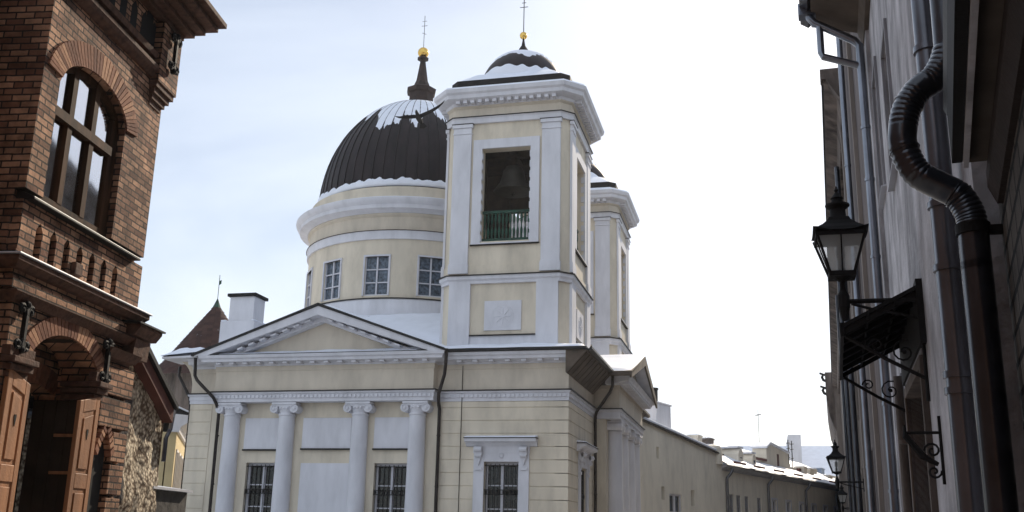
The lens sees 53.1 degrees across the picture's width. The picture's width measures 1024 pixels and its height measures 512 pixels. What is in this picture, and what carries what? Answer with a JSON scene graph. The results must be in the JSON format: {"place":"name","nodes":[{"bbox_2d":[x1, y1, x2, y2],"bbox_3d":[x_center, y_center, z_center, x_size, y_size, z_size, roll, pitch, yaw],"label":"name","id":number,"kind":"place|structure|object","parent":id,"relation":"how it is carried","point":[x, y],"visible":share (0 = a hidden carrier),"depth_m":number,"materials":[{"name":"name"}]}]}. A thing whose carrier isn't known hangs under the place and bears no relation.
{"place":"outdoors","nodes":[
{"label":"outdoors","id":0,"kind":"place"},
{"bbox_2d":[27,407,188,488],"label":"yellow house","id":1,"kind":"structure","parent":0,"point":[170,471],"depth_m":40.22,"materials":[{"name":"white paint"}]},
{"bbox_2d":[172,449,178,487],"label":"window","id":2,"kind":"structure","parent":1,"relation":"in","point":[177,451],"depth_m":40.79,"materials":[{"name":"white paint"}]},
{"bbox_2d":[175,452,180,487],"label":"window","id":3,"kind":"structure","parent":1,"relation":"in","point":[179,456],"depth_m":42.49,"materials":[{"name":"white paint"}]},
{"bbox_2d":[178,455,182,488],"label":"window","id":4,"kind":"structure","parent":1,"relation":"in","point":[181,461],"depth_m":44.17,"materials":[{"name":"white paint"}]},
{"bbox_2d":[159,277,227,410],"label":"round tower","id":5,"kind":"structure","parent":0,"point":[204,332],"depth_m":65.29,"materials":[{"name":"tile"}]},
{"bbox_2d":[395,100,444,128],"bbox_3d":[-2.041,-3.104,22.730,1.170,0.602,0.139,-3,-16,13],"label":"bird","id":6,"kind":"object","parent":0,"point":[418,116],"visible":1,"depth_m":22.68},
{"bbox_2d":[134,0,837,445],"label":"sky","id":7,"kind":"structure","parent":0,"point":[709,112],"materials":[{"name":"white"}]},
{"bbox_2d":[740,414,837,478],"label":"distant house","id":8,"kind":"structure","parent":0,"point":[812,456],"depth_m":106.40,"materials":[{"name":"white paint"}]},
{"bbox_2d":[820,31,899,511],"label":"taupe house","id":9,"kind":"structure","parent":0,"point":[842,82],"depth_m":18.43,"materials":[{"name":"grey paint"}]},
{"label":"ground","id":10,"kind":"structure","parent":0,"visible":0},
{"bbox_2d":[14,347,178,511],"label":"rubble house","id":11,"kind":"structure","parent":10,"relation":"on","point":[153,402],"depth_m":12.06,"materials":[{"name":"brown stone"}]},
{"bbox_2d":[0,0,226,511],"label":"brick house","id":12,"kind":"structure","parent":10,"relation":"on","point":[88,89],"depth_m":9.79,"materials":[{"name":"red brick"}]},
{"bbox_2d":[18,401,76,511],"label":"inner door","id":13,"kind":"structure","parent":12,"relation":"in","point":[45,473],"depth_m":9.78,"materials":[{"name":"brown wood"}]},
{"bbox_2d":[39,67,118,237],"bbox_3d":[-4.138,-1.067,9.861,0.080,1.500,1.280,0,-15,6],"label":"window","id":14,"kind":"structure","parent":12,"relation":"in","point":[78,183],"depth_m":9.88,"materials":[{"name":"clear glass"}]},
{"bbox_2d":[153,486,192,511],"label":"yard wall","id":15,"kind":"structure","parent":10,"relation":"on","point":[169,499],"depth_m":12.88,"materials":[{"name":"concrete"}]},
{"bbox_2d":[161,0,656,511],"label":"church","id":16,"kind":"structure","parent":10,"relation":"on","point":[453,334],"depth_m":37.11,"materials":[{"name":"yellow paint"}]},
{"bbox_2d":[244,463,274,511],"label":"window","id":17,"kind":"structure","parent":16,"relation":"in","point":[259,486],"depth_m":36.45,"materials":[{"name":"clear glass"}]},
{"bbox_2d":[373,464,406,511],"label":"window","id":18,"kind":"structure","parent":16,"relation":"in","point":[390,480],"depth_m":35.33,"materials":[{"name":"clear glass"}]},
{"bbox_2d":[484,462,518,511],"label":"window","id":19,"kind":"structure","parent":16,"relation":"in","point":[501,478],"depth_m":34.43,"materials":[{"name":"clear glass"}]},
{"bbox_2d":[485,151,529,197],"bbox_3d":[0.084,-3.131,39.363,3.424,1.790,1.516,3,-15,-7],"label":"church bell","id":20,"kind":"object","parent":16,"relation":"hanging from","point":[513,183],"visible":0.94,"depth_m":39.08,"materials":[{"name":"grey metal"}]},
{"bbox_2d":[581,470,583,511],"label":"window","id":21,"kind":"structure","parent":16,"relation":"in","point":[582,476],"depth_m":36.79,"materials":[{"name":"grey glass"}]},
{"bbox_2d":[640,387,723,511],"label":"building","id":22,"kind":"structure","parent":10,"relation":"on","point":[680,472],"depth_m":54.41,"materials":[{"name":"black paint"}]},
{"bbox_2d":[669,493,680,511],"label":"window","id":23,"kind":"structure","parent":22,"relation":"in","point":[673,498],"depth_m":53.66,"materials":[{"name":"grey glass"}]},
{"bbox_2d":[687,434,840,511],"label":"long yellow house","id":24,"kind":"structure","parent":10,"relation":"on","point":[765,477],"depth_m":68.31,"materials":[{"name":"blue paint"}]},
{"bbox_2d":[729,494,732,511],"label":"window","id":25,"kind":"structure","parent":24,"relation":"in","point":[730,496],"depth_m":60.71,"materials":[{"name":"grey glass"}]},
{"bbox_2d":[736,495,739,511],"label":"window","id":26,"kind":"structure","parent":24,"relation":"in","point":[737,496],"depth_m":61.74,"materials":[{"name":"grey glass"}]},
{"bbox_2d":[745,496,747,511],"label":"window","id":27,"kind":"structure","parent":24,"relation":"in","point":[746,498],"depth_m":62.93,"materials":[{"name":"grey glass"}]},
{"bbox_2d":[757,498,760,511],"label":"window","id":28,"kind":"structure","parent":24,"relation":"in","point":[758,499],"depth_m":64.83,"materials":[{"name":"grey glass"}]},
{"bbox_2d":[771,498,777,511],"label":"window","id":29,"kind":"structure","parent":24,"relation":"in","point":[773,504],"depth_m":67.33,"materials":[{"name":"grey glass"}]},
{"bbox_2d":[785,499,791,511],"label":"window","id":30,"kind":"structure","parent":24,"relation":"in","point":[786,501],"depth_m":69.82,"materials":[{"name":"grey glass"}]},
{"bbox_2d":[799,501,804,511],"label":"window","id":31,"kind":"structure","parent":24,"relation":"in","point":[800,505],"depth_m":72.28,"materials":[{"name":"grey glass"}]},
{"bbox_2d":[811,503,816,511],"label":"window","id":32,"kind":"structure","parent":24,"relation":"in","point":[812,504],"depth_m":74.57,"materials":[{"name":"grey glass"}]},
{"bbox_2d":[819,372,846,511],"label":"end house","id":33,"kind":"structure","parent":10,"relation":"on","point":[833,409],"depth_m":69.38,"materials":[{"name":"metal"}]},
{"bbox_2d":[821,81,868,511],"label":"brown house","id":34,"kind":"structure","parent":10,"relation":"on","point":[848,392],"depth_m":28.35,"materials":[{"name":"black paint"}]},
{"bbox_2d":[837,484,848,511],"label":"street lamp","id":35,"kind":"object","parent":34,"relation":"attached to","point":[842,492],"visible":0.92,"depth_m":42.73,"materials":[{"name":"metal"}]},
{"bbox_2d":[826,439,864,491],"bbox_3d":[7.916,4.979,24.397,0.824,1.220,0.438,-3,-16,13],"label":"street lamp","id":36,"kind":"object","parent":34,"relation":"attached to","point":[835,454],"visible":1,"depth_m":24.32,"materials":[{"name":"metal"}]},
{"bbox_2d":[845,246,850,292],"bbox_3d":[9.539,-0.144,28.849,0.280,2.120,1.340,-3,-16,17],"label":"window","id":37,"kind":"structure","parent":34,"relation":"in","point":[846,247],"depth_m":28.24,"materials":[{"name":"grey glass"}]},
{"bbox_2d":[854,366,859,419],"bbox_3d":[9.466,3.328,27.898,0.280,2.120,1.340,-3,-16,17],"label":"window","id":38,"kind":"structure","parent":34,"relation":"in","point":[855,373],"depth_m":27.27,"materials":[{"name":"grey glass"}]},
{"bbox_2d":[861,468,865,511],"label":"window","id":39,"kind":"structure","parent":34,"relation":"in","point":[862,472],"depth_m":26.59,"materials":[{"name":"grey glass"}]},
{"bbox_2d":[798,0,1023,511],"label":"grey house","id":40,"kind":"structure","parent":10,"relation":"on","point":[926,352],"depth_m":8.36,"materials":[{"name":"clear paint"}]},
{"bbox_2d":[811,186,917,320],"bbox_3d":[2.919,-0.009,8.479,0.824,1.220,0.438,-3,-16,13],"label":"street lamp","id":41,"kind":"object","parent":40,"relation":"attached to","point":[839,229],"visible":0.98,"depth_m":8.42,"materials":[{"name":"metal"}]},
{"bbox_2d":[871,56,886,209],"bbox_3d":[4.472,-1.471,12.258,0.260,1.640,0.900,-3,-16,17],"label":"window","id":42,"kind":"structure","parent":40,"relation":"in","point":[882,188],"depth_m":12.08,"materials":[{"name":"grey glass"}]},
{"bbox_2d":[880,18,896,191],"bbox_3d":[3.908,-1.528,10.389,0.260,1.540,0.900,-3,-16,17],"label":"window","id":43,"kind":"structure","parent":40,"relation":"in","point":[884,40],"depth_m":10.39,"materials":[{"name":"grey glass"}]},
{"bbox_2d":[899,373,912,504],"bbox_3d":[4.362,2.289,11.074,0.230,1.920,0.940,-3,-16,17],"label":"window","id":44,"kind":"structure","parent":40,"relation":"in","point":[900,373],"depth_m":10.80,"materials":[{"name":"brown glass"}]},
{"bbox_2d":[905,348,922,511],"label":"window","id":45,"kind":"structure","parent":40,"relation":"in","point":[920,351],"depth_m":9.96,"materials":[{"name":"brown glass"}]},
{"bbox_2d":[904,355,938,511],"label":"door","id":46,"kind":"structure","parent":40,"relation":"in","point":[915,388],"depth_m":9.33,"materials":[{"name":"wood"}]},
{"bbox_2d":[903,416,945,484],"bbox_3d":[3.006,1.418,7.493,0.268,0.490,0.049,-3,-16,13],"label":"wall bracket","id":47,"kind":"object","parent":40,"relation":"attached to","point":[917,449],"depth_m":7.47,"materials":[{"name":"metal"}]},
{"bbox_2d":[888,0,1023,511],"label":"stone house","id":48,"kind":"structure","parent":10,"relation":"on","point":[973,69],"depth_m":5.39,"materials":[{"name":"stone"}]}
]}

